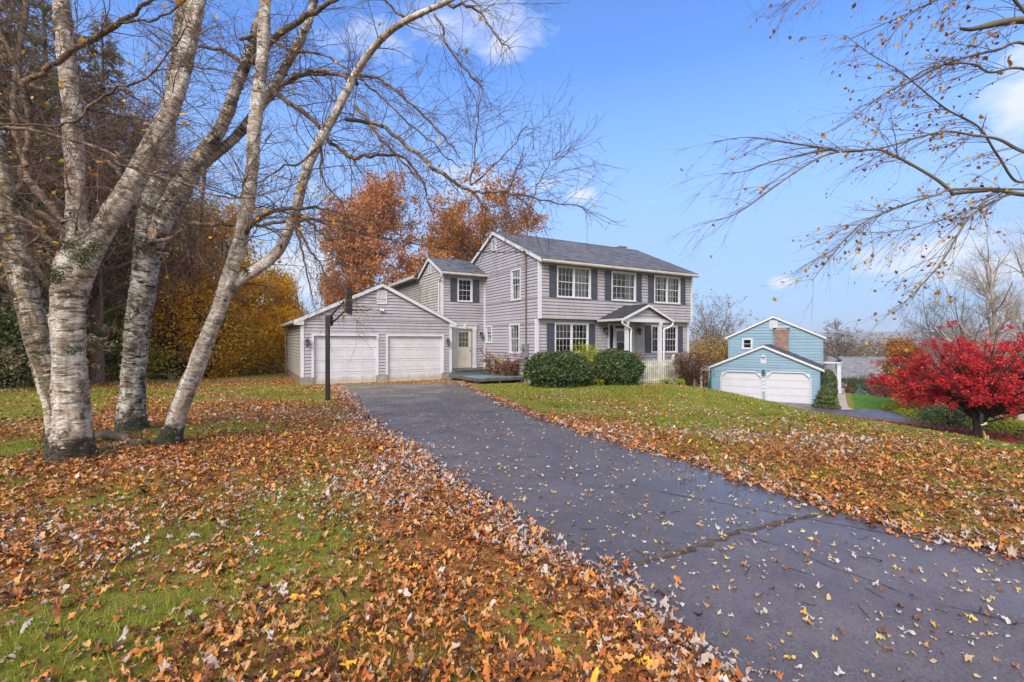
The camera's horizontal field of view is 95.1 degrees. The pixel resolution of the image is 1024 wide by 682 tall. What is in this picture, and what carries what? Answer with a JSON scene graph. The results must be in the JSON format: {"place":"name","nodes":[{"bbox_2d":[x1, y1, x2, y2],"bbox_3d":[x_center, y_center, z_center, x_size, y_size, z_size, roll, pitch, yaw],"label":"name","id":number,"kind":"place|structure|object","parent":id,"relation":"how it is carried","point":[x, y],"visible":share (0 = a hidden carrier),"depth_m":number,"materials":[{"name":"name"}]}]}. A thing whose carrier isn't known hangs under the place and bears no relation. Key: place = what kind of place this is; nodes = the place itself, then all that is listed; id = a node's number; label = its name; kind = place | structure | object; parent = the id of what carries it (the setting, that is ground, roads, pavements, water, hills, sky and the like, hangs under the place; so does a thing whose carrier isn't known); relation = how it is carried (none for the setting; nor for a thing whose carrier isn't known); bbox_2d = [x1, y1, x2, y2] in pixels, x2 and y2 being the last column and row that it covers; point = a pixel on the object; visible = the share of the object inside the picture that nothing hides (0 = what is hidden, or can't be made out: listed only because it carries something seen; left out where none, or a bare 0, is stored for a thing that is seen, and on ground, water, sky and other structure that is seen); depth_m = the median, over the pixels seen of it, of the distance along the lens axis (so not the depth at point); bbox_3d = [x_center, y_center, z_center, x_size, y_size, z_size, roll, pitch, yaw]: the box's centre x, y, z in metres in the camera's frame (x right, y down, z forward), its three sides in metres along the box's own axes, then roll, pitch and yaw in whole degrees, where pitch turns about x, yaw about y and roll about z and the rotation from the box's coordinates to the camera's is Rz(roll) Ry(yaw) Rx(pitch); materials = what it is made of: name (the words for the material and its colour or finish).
{"place":"outdoors","nodes":[
{"label":"outdoors","id":0,"kind":"place"},
{"bbox_2d":[0,348,1023,681],"bbox_3d":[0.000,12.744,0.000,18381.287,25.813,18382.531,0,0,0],"label":"ground","id":1,"kind":"structure","parent":0,"point":[852,400],"depth_m":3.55,"materials":[{"name":"green plant"}]},
{"bbox_2d":[0,295,49,388],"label":"understorey shrub","id":2,"kind":"object","parent":1,"relation":"on","point":[10,381],"visible":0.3,"depth_m":16.92,"materials":[{"name":"green plant"}]},
{"bbox_2d":[0,0,60,248],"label":"conifer tree","id":3,"kind":"object","parent":1,"relation":"on","point":[30,16],"visible":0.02,"depth_m":25.08,"materials":[{"name":"green plant"}]},
{"bbox_2d":[0,0,123,387],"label":"conifer tree","id":4,"kind":"object","parent":1,"relation":"on","point":[11,305],"visible":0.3,"depth_m":17.14,"materials":[{"name":"green plant"}]},
{"bbox_2d":[0,0,138,449],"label":"birch tree","id":5,"kind":"object","parent":1,"relation":"on","point":[24,291],"visible":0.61,"depth_m":7.03,"materials":[{"name":"beige plant"}]},
{"bbox_2d":[0,0,156,360],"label":"conifer tree","id":6,"kind":"object","parent":1,"relation":"on","point":[106,292],"visible":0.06,"depth_m":20.82,"materials":[{"name":"green plant"}]},
{"bbox_2d":[31,33,130,224],"bbox_3d":[-25.716,-7.956,27.191,7.939,20.023,8.872,0,0,0],"label":"conifer tree","id":7,"kind":"object","parent":1,"relation":"on","point":[78,75],"depth_m":27.06,"materials":[{"name":"green plant"}]},
{"bbox_2d":[0,4,191,385],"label":"twiggy tree","id":8,"kind":"object","parent":1,"relation":"on","point":[94,293],"visible":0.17,"depth_m":19.22,"materials":[{"name":"brown plant"}]},
{"bbox_2d":[35,9,188,379],"bbox_3d":[-20.058,-6.987,23.043,6.827,18.178,6.163,0,0,-41],"label":"conifer tree","id":9,"kind":"object","parent":1,"relation":"on","point":[105,53],"visible":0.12,"depth_m":22.89,"materials":[{"name":"green plant"}]},
{"bbox_2d":[0,0,225,382],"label":"twiggy tree","id":10,"kind":"object","parent":1,"relation":"on","point":[98,375],"visible":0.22,"depth_m":21.05,"materials":[{"name":"brown plant"}]},
{"bbox_2d":[95,430,131,440],"bbox_3d":[-6.546,1.567,7.689,0.666,0.200,0.182,0,0,17],"label":"log","id":11,"kind":"object","parent":1,"relation":"on","point":[116,435],"visible":0.88,"depth_m":7.64,"materials":[{"name":"grey plant"}]},
{"bbox_2d":[86,287,154,380],"bbox_3d":[-19.585,-0.576,22.439,3.970,5.052,3.831,0,0,0],"label":"understorey shrub","id":12,"kind":"object","parent":1,"relation":"on","point":[111,362],"visible":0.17,"depth_m":22.10,"materials":[{"name":"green plant"}]},
{"bbox_2d":[31,108,229,323],"bbox_3d":[-19.422,-5.300,23.793,10.171,14.920,9.316,0,0,-30],"label":"twiggy tree","id":13,"kind":"object","parent":1,"relation":"on","point":[183,263],"visible":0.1,"depth_m":24.33,"materials":[{"name":"brown plant"}]},
{"bbox_2d":[126,438,150,444],"bbox_3d":[-5.999,1.615,7.486,0.464,0.103,0.135,0,0,14],"label":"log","id":14,"kind":"object","parent":1,"relation":"on","point":[140,442],"visible":0.74,"depth_m":7.43,"materials":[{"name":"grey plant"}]},
{"bbox_2d":[89,128,198,360],"bbox_3d":[-22.948,-5.654,28.837,7.385,15.533,7.074,0,0,-18],"label":"conifer tree","id":15,"kind":"object","parent":1,"relation":"on","point":[165,245],"visible":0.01,"depth_m":28.84,"materials":[{"name":"green plant"}]},
{"bbox_2d":[105,343,185,379],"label":"understorey shrub","id":16,"kind":"object","parent":1,"relation":"on","point":[152,365],"visible":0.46,"depth_m":23.45,"materials":[{"name":"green plant"}]},
{"bbox_2d":[109,209,189,336],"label":"autumn tree","id":17,"kind":"object","parent":1,"relation":"on","point":[163,272],"visible":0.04,"depth_m":25.68,"materials":[{"name":"orange plant"}]},
{"bbox_2d":[113,277,222,378],"bbox_3d":[-17.956,-0.790,24.651,4.566,5.595,4.422,0,0,0],"label":"understorey shrub","id":18,"kind":"object","parent":1,"relation":"on","point":[167,334],"visible":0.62,"depth_m":24.02,"materials":[{"name":"yellow plant"}]},
{"bbox_2d":[0,0,347,463],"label":"birch tree","id":19,"kind":"object","parent":1,"relation":"on","point":[81,246],"visible":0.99,"depth_m":6.36,"materials":[{"name":"white plant"}]},
{"bbox_2d":[160,361,188,377],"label":"shrub","id":20,"kind":"object","parent":1,"relation":"on","point":[182,368],"visible":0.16,"depth_m":23.95,"materials":[{"name":"green plant"}]},
{"bbox_2d":[127,158,254,335],"bbox_3d":[-21.298,-5.209,29.824,9.890,14.687,8.742,0,0,32],"label":"twiggy tree","id":21,"kind":"object","parent":1,"relation":"on","point":[196,247],"visible":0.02,"depth_m":29.55,"materials":[{"name":"brown plant"}]},
{"bbox_2d":[157,324,247,376],"bbox_3d":[-17.392,0.517,26.014,4.698,3.047,4.537,0,0,0],"label":"understorey shrub","id":22,"kind":"object","parent":1,"relation":"on","point":[224,356],"visible":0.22,"depth_m":25.56,"materials":[{"name":"yellow plant"}]},
{"bbox_2d":[150,163,258,346],"bbox_3d":[-17.882,-4.214,26.921,7.006,12.776,7.913,0,0,25],"label":"autumn tree","id":23,"kind":"object","parent":1,"relation":"on","point":[189,204],"visible":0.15,"depth_m":26.85,"materials":[{"name":"yellow plant"}]},
{"bbox_2d":[165,261,248,376],"bbox_3d":[-16.654,-1.202,25.614,4.118,6.486,4.470,0,0,0],"label":"understorey shrub","id":24,"kind":"object","parent":1,"relation":"on","point":[206,311],"visible":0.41,"depth_m":25.07,"materials":[{"name":"yellow plant"}]},
{"bbox_2d":[152,281,261,374],"bbox_3d":[-18.129,-0.677,27.104,6.520,5.429,7.011,0,0,0],"label":"understorey shrub","id":25,"kind":"object","parent":1,"relation":"on","point":[230,307],"visible":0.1,"depth_m":26.05,"materials":[{"name":"yellow plant"}]},
{"bbox_2d":[169,198,275,315],"bbox_3d":[-18.846,-3.702,31.486,6.752,11.911,5.578,0,0,-19],"label":"autumn tree","id":26,"kind":"object","parent":1,"relation":"on","point":[231,239],"visible":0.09,"depth_m":30.96,"materials":[{"name":"orange plant"}]},
{"bbox_2d":[168,193,286,349],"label":"distant wood","id":27,"kind":"object","parent":1,"relation":"on","point":[182,247],"depth_m":44.05,"materials":[{"name":"brown plant"}]},
{"bbox_2d":[172,315,283,376],"bbox_3d":[-16.954,0.092,27.626,5.490,3.936,6.527,0,0,0],"label":"understorey shrub","id":28,"kind":"object","parent":1,"relation":"on","point":[249,342],"visible":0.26,"depth_m":27.02,"materials":[{"name":"yellow plant"}]},
{"bbox_2d":[166,280,292,350],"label":"yellow maple","id":29,"kind":"object","parent":1,"relation":"on","point":[258,316],"visible":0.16,"depth_m":29.20,"materials":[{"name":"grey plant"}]},
{"bbox_2d":[210,318,278,374],"bbox_3d":[-16.397,0.347,28.600,4.435,3.440,4.628,0,0,0],"label":"understorey shrub","id":30,"kind":"object","parent":1,"relation":"on","point":[262,357],"visible":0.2,"depth_m":27.95,"materials":[{"name":"yellow plant"}]},
{"bbox_2d":[221,322,285,373],"bbox_3d":[-16.259,0.442,29.603,5.656,3.268,5.366,0,0,35],"label":"understorey shrub","id":31,"kind":"object","parent":1,"relation":"on","point":[273,363],"visible":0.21,"depth_m":28.82,"materials":[{"name":"yellow plant"}]},
{"bbox_2d":[214,256,307,371],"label":"yellow maple","id":32,"kind":"object","parent":1,"relation":"on","point":[288,299],"visible":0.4,"depth_m":30.38,"materials":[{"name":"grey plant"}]},
{"bbox_2d":[240,318,287,372],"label":"understorey shrub","id":33,"kind":"object","parent":1,"relation":"on","point":[283,351],"visible":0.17,"depth_m":29.07,"materials":[{"name":"yellow plant"}]},
{"bbox_2d":[47,0,499,433],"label":"birch tree","id":34,"kind":"object","parent":1,"relation":"on","point":[131,408],"visible":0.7,"depth_m":8.51,"materials":[{"name":"white plant"}]},
{"bbox_2d":[314,275,370,306],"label":"oak tree","id":35,"kind":"object","parent":1,"relation":"on","point":[326,294],"visible":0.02,"depth_m":48.73,"materials":[{"name":"orange plant"}]},
{"bbox_2d":[325,287,368,399],"bbox_3d":[-5.001,0.228,14.329,0.957,3.777,1.047,0,0,38],"label":"basketball hoop","id":36,"kind":"object","parent":1,"relation":"on","point":[329,321],"visible":0.72,"depth_m":14.16,"materials":[{"name":"black metal"}]},
{"bbox_2d":[314,167,420,308],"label":"oak tree","id":37,"kind":"object","parent":1,"relation":"on","point":[373,261],"visible":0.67,"depth_m":44.06,"materials":[{"name":"orange plant"}]},
{"bbox_2d":[152,0,631,446],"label":"birch tree","id":38,"kind":"object","parent":1,"relation":"on","point":[233,279],"visible":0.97,"depth_m":7.36,"materials":[{"name":"white plant"}]},
{"bbox_2d":[390,247,432,275],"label":"oak tree","id":39,"kind":"object","parent":1,"relation":"on","point":[406,264],"visible":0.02,"depth_m":50.76,"materials":[{"name":"orange plant"}]},
{"bbox_2d":[387,156,550,283],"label":"oak tree","id":40,"kind":"object","parent":1,"relation":"on","point":[466,237],"visible":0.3,"depth_m":46.49,"materials":[{"name":"orange plant"}]},
{"bbox_2d":[449,368,523,383],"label":"entry deck","id":41,"kind":"structure","parent":1,"relation":"on","point":[477,375],"depth_m":23.00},
{"bbox_2d":[280,231,699,384],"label":"house","id":42,"kind":"structure","parent":1,"relation":"on","point":[453,316],"depth_m":23.71,"materials":[{"name":"grey"}]},
{"bbox_2d":[0,105,523,251],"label":"service cable","id":43,"kind":"object","parent":42,"relation":"attached to","point":[275,208],"visible":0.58,"depth_m":14.62,"materials":[{"name":"rubber"}]},
{"bbox_2d":[0,108,523,252],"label":"service cable","id":44,"kind":"object","parent":42,"relation":"attached to","point":[288,214],"visible":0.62,"depth_m":14.87,"materials":[{"name":"rubber"}]},
{"bbox_2d":[313,336,375,383],"bbox_3d":[-7.902,0.902,22.252,2.860,2.276,0.060,0,0,-30],"label":"garage door","id":45,"kind":"structure","parent":42,"relation":"in","point":[343,347],"depth_m":22.24,"materials":[{"name":"paint"}]},
{"bbox_2d":[387,336,441,381],"bbox_3d":[-4.958,0.902,23.943,2.870,2.276,0.060,0,0,-30],"label":"garage door","id":46,"kind":"structure","parent":42,"relation":"in","point":[425,348],"depth_m":23.90,"materials":[{"name":"paint"}]},
{"bbox_2d":[455,278,472,301],"bbox_3d":[-2.714,-2.790,25.950,0.930,1.300,0.615,0,0,-30],"label":"window","id":47,"kind":"structure","parent":42,"relation":"in","point":[464,285],"depth_m":25.93,"materials":[{"name":"white glass"}]},
{"bbox_2d":[456,329,471,367],"bbox_3d":[-2.664,0.415,25.770,0.960,2.110,0.140,0,0,-30],"label":"side door","id":48,"kind":"structure","parent":42,"relation":"in","point":[463,337],"depth_m":25.80,"materials":[{"name":"beige paint"}]},
{"bbox_2d":[485,325,492,342],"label":"window","id":49,"kind":"structure","parent":42,"relation":"in","point":[488,329],"depth_m":25.95,"materials":[{"name":"white glass"}]},
{"bbox_2d":[508,323,520,353],"bbox_3d":[0.130,-0.120,23.412,0.115,1.500,1.040,0,0,-30],"label":"window","id":50,"kind":"structure","parent":42,"relation":"in","point":[514,329],"depth_m":23.47,"materials":[{"name":"white glass"}]},
{"bbox_2d":[510,268,527,300],"bbox_3d":[0.419,-2.795,23.410,0.615,1.570,0.990,0,0,-30],"label":"window","id":51,"kind":"structure","parent":42,"relation":"in","point":[516,276],"depth_m":23.33,"materials":[{"name":"white glass"}]},
{"bbox_2d":[554,322,588,352],"bbox_3d":[2.767,-0.125,22.894,2.070,1.510,0.615,0,0,-30],"label":"window","id":52,"kind":"structure","parent":42,"relation":"in","point":[567,335],"depth_m":23.12,"materials":[{"name":"white glass"}]},
{"bbox_2d":[556,265,591,298],"bbox_3d":[2.843,-2.805,22.650,2.060,1.530,0.615,0,0,-30],"label":"window","id":53,"kind":"structure","parent":42,"relation":"in","point":[574,282],"depth_m":22.78,"materials":[{"name":"white glass"}]},
{"bbox_2d":[610,270,636,301],"bbox_3d":[5.596,-2.790,24.231,1.710,1.520,0.615,0,0,-30],"label":"window","id":54,"kind":"structure","parent":42,"relation":"in","point":[623,284],"depth_m":24.40,"materials":[{"name":"white glass"}]},
{"bbox_2d":[650,325,677,352],"bbox_3d":[8.276,-0.105,26.057,2.080,1.510,0.615,0,0,-30],"label":"window","id":55,"kind":"structure","parent":42,"relation":"in","point":[671,334],"depth_m":26.30,"materials":[{"name":"white glass"}]},
{"bbox_2d":[648,275,680,304],"bbox_3d":[8.349,-2.790,25.812,2.060,1.520,0.615,0,0,-30],"label":"window","id":56,"kind":"structure","parent":42,"relation":"in","point":[666,288],"depth_m":25.88,"materials":[{"name":"white glass"}]},
{"bbox_2d":[476,347,522,381],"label":"burning bush","id":57,"kind":"object","parent":1,"relation":"on","point":[512,368],"visible":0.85,"depth_m":23.09,"materials":[{"name":"red plant"}]},
{"bbox_2d":[0,374,1023,681],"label":"fallen leaves","id":58,"kind":"object","parent":1,"relation":"on","point":[440,582],"depth_m":4.15,"materials":[{"name":"brown plant"}]},
{"bbox_2d":[519,349,594,387],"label":"rhododendron bush","id":59,"kind":"object","parent":1,"relation":"on","point":[541,369],"visible":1,"depth_m":20.05,"materials":[{"name":"green plant"}]},
{"bbox_2d":[571,342,610,383],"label":"golden shrub","id":60,"kind":"object","parent":1,"relation":"on","point":[590,352],"visible":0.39,"depth_m":21.82,"materials":[{"name":"yellow plant"}]},
{"bbox_2d":[590,347,646,384],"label":"rhododendron bush","id":61,"kind":"object","parent":1,"relation":"on","point":[622,362],"visible":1,"depth_m":20.93,"materials":[{"name":"green plant"}]},
{"bbox_2d":[634,354,694,386],"bbox_3d":[7.540,1.492,22.974,4.160,1.717,0.160,0,0,-30],"label":"picket fence","id":62,"kind":"object","parent":1,"relation":"on","point":[659,365],"visible":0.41,"depth_m":22.72,"materials":[{"name":"white wood"}]},
{"bbox_2d":[662,349,715,386],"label":"barberry bush","id":63,"kind":"object","parent":1,"relation":"on","point":[688,376],"visible":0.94,"depth_m":22.75,"materials":[{"name":"red plant"}]},
{"bbox_2d":[689,340,727,386],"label":"thicket","id":64,"kind":"object","parent":1,"relation":"on","point":[714,359],"visible":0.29,"depth_m":43.46,"materials":[{"name":"brown plant"}]},
{"bbox_2d":[689,332,733,383],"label":"thicket","id":65,"kind":"object","parent":1,"relation":"on","point":[725,348],"visible":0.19,"depth_m":46.16,"materials":[{"name":"brown plant"}]},
{"bbox_2d":[689,288,739,383],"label":"bare tree","id":66,"kind":"object","parent":1,"relation":"on","point":[710,333],"visible":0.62,"depth_m":47.79,"materials":[{"name":"grey plant"}]},
{"bbox_2d":[689,290,746,364],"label":"bare tree","id":67,"kind":"object","parent":1,"relation":"on","point":[706,328],"visible":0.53,"depth_m":50.70,"materials":[{"name":"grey plant"}]},
{"bbox_2d":[704,309,764,348],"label":"bare tree","id":68,"kind":"object","parent":1,"relation":"on","point":[729,324],"visible":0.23,"depth_m":55.52,"materials":[{"name":"grey plant"}]},
{"bbox_2d":[709,315,845,403],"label":"neighbour house","id":69,"kind":"structure","parent":1,"relation":"on","point":[782,361],"depth_m":34.91,"materials":[{"name":"blue"}]},
{"bbox_2d":[722,372,760,398],"bbox_3d":[17.081,3.362,34.917,2.660,2.076,0.060,0,0,34],"label":"garage door","id":70,"kind":"structure","parent":69,"relation":"in","point":[741,382],"depth_m":34.84,"materials":[{"name":"white metal"}]},
{"bbox_2d":[742,338,752,348],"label":"window","id":71,"kind":"structure","parent":69,"relation":"in","point":[747,343],"depth_m":40.17,"materials":[{"name":"white glass"}]},
{"bbox_2d":[767,372,809,403],"bbox_3d":[19.586,3.332,33.257,2.670,2.136,0.060,0,0,34],"label":"garage door","id":72,"kind":"structure","parent":69,"relation":"in","point":[777,380],"depth_m":33.21,"materials":[{"name":"white metal"}]},
{"bbox_2d":[811,382,840,408],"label":"cone shrub","id":73,"kind":"object","parent":1,"relation":"on","point":[825,396],"visible":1,"depth_m":30.91,"materials":[{"name":"green plant"}]},
{"bbox_2d":[821,369,838,399],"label":"weeping shrub","id":74,"kind":"object","parent":1,"relation":"on","point":[827,375],"visible":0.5,"depth_m":33.61,"materials":[{"name":"green plant"}]},
{"bbox_2d":[811,319,864,356],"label":"bare tree","id":75,"kind":"object","parent":1,"relation":"on","point":[834,346],"visible":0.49,"depth_m":61.04,"materials":[{"name":"brown plant"}]},
{"bbox_2d":[663,0,1023,357],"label":"overhanging maple","id":76,"kind":"object","parent":1,"relation":"on","point":[1003,22],"visible":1,"depth_m":7.08,"materials":[{"name":"brown plant"}]},
{"bbox_2d":[823,329,875,356],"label":"bare tree","id":77,"kind":"object","parent":1,"relation":"on","point":[860,348],"visible":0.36,"depth_m":67.60,"materials":[{"name":"brown plant"}]},
{"bbox_2d":[689,333,1023,383],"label":"valley wood","id":78,"kind":"object","parent":1,"relation":"on","point":[872,352],"visible":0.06,"depth_m":93.34,"materials":[{"name":"brown plant"}]},
{"bbox_2d":[841,376,871,394],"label":"garden shrub","id":79,"kind":"object","parent":1,"relation":"on","point":[846,382],"visible":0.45,"depth_m":44.48,"materials":[{"name":"green plant"}]},
{"bbox_2d":[848,374,883,396],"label":"garden shrub","id":80,"kind":"object","parent":1,"relation":"on","point":[862,383],"visible":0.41,"depth_m":42.54,"materials":[{"name":"green plant"}]},
{"bbox_2d":[823,356,939,395],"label":"house","id":81,"kind":"structure","parent":1,"relation":"on","point":[855,366],"depth_m":57.72,"materials":[{"name":"grey"}]},
{"bbox_2d":[866,380,896,397],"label":"garden shrub","id":82,"kind":"object","parent":1,"relation":"on","point":[881,389],"visible":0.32,"depth_m":37.22,"materials":[{"name":"brown plant"}]},
{"bbox_2d":[878,403,905,410],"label":"garden shrub","id":83,"kind":"object","parent":1,"relation":"on","point":[892,405],"visible":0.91,"depth_m":30.24,"materials":[{"name":"green plant"}]},
{"bbox_2d":[877,334,938,411],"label":"orange maple","id":84,"kind":"object","parent":1,"relation":"on","point":[897,348],"visible":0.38,"depth_m":28.94,"materials":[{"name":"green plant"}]},
{"bbox_2d":[798,408,1023,444],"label":"red leaf litter","id":85,"kind":"object","parent":1,"relation":"on","point":[998,434],"visible":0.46,"depth_m":19.12,"materials":[{"name":"red plant"}]},
{"bbox_2d":[903,408,948,422],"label":"garden shrub","id":86,"kind":"object","parent":1,"relation":"on","point":[910,414],"visible":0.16,"depth_m":26.69,"materials":[{"name":"green plant"}]},
{"bbox_2d":[911,405,969,427],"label":"garden shrub","id":87,"kind":"object","parent":1,"relation":"on","point":[948,424],"visible":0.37,"depth_m":23.70,"materials":[{"name":"green plant"}]},
{"bbox_2d":[887,280,997,406],"bbox_3d":[27.369,0.294,29.912,3.988,8.885,6.393,0,0,-21],"label":"bare tree","id":88,"kind":"object","parent":1,"relation":"on","point":[937,318],"visible":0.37,"depth_m":30.25,"materials":[{"name":"grey plant"}]},
{"bbox_2d":[865,320,1023,435],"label":"red japanese maple","id":89,"kind":"object","parent":1,"relation":"on","point":[985,396],"visible":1,"depth_m":16.69,"materials":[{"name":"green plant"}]},
{"bbox_2d":[907,401,1009,432],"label":"garden shrub","id":90,"kind":"object","parent":1,"relation":"on","point":[952,421],"visible":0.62,"depth_m":22.45,"materials":[{"name":"green plant"}]},
{"bbox_2d":[906,262,1023,424],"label":"bare tree","id":91,"kind":"object","parent":1,"relation":"on","point":[937,331],"visible":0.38,"depth_m":25.24,"materials":[{"name":"grey plant"}]},
{"bbox_2d":[920,201,1023,432],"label":"pale birch","id":92,"kind":"object","parent":1,"relation":"on","point":[991,303],"visible":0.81,"depth_m":22.20,"materials":[{"name":"grey plant"}]},
{"bbox_2d":[979,413,988,439],"bbox_3d":[15.318,2.842,15.201,0.304,1.015,0.178,0,0,0],"label":"marker post","id":93,"kind":"object","parent":1,"relation":"on","point":[982,434],"visible":0.81,"depth_m":15.17,"materials":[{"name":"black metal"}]},
{"bbox_2d":[961,418,1023,435],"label":"garden shrub","id":94,"kind":"object","parent":1,"relation":"on","point":[1019,425],"visible":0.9,"depth_m":20.77,"materials":[{"name":"green plant"}]},
{"bbox_2d":[966,202,1023,429],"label":"pale birch","id":95,"kind":"object","parent":1,"relation":"on","point":[1021,266],"visible":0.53,"depth_m":23.76,"materials":[{"name":"grey plant"}]},
{"bbox_2d":[0,0,1023,334],"label":"sky","id":96,"kind":"structure","parent":0,"point":[665,75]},
{"bbox_2d":[339,383,1023,681],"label":"driveway","id":97,"kind":"structure","parent":0,"point":[851,653],"depth_m":3.55,"materials":[{"name":"grey asphalt"}]},
{"bbox_2d":[330,382,1023,681],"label":"edge leaves","id":98,"kind":"object","parent":97,"relation":"on","point":[1012,550],"visible":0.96,"depth_m":3.92,"materials":[{"name":"brown plant"}]},
{"bbox_2d":[344,382,1023,681],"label":"scattered leaves","id":99,"kind":"object","parent":97,"relation":"on","point":[968,658],"visible":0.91,"depth_m":3.40,"materials":[{"name":"brown plant"}]},
{"bbox_2d":[598,511,838,569],"bbox_3d":[1.889,1.627,3.930,2.807,0.008,0.160,0,0,-26],"label":"driveway seam","id":100,"kind":"object","parent":97,"relation":"on","point":[710,542],"visible":0.96,"depth_m":3.81,"materials":[{"name":"black asphalt"}]},
{"bbox_2d":[837,394,852,409],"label":"garden path","id":101,"kind":"structure","parent":0,"point":[842,401],"depth_m":32.75,"materials":[{"name":"concrete"}]},
{"bbox_2d":[689,331,1020,348],"bbox_3d":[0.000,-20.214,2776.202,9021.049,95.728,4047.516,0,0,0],"label":"hills","id":102,"kind":"structure","parent":0,"point":[874,337],"depth_m":2473.22,"materials":[{"name":"grey wood"}]},
{"bbox_2d":[772,401,1018,434],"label":"neighbour driveway","id":103,"kind":"structure","parent":0,"point":[885,415],"depth_m":29.11,"materials":[{"name":"grey asphalt"}]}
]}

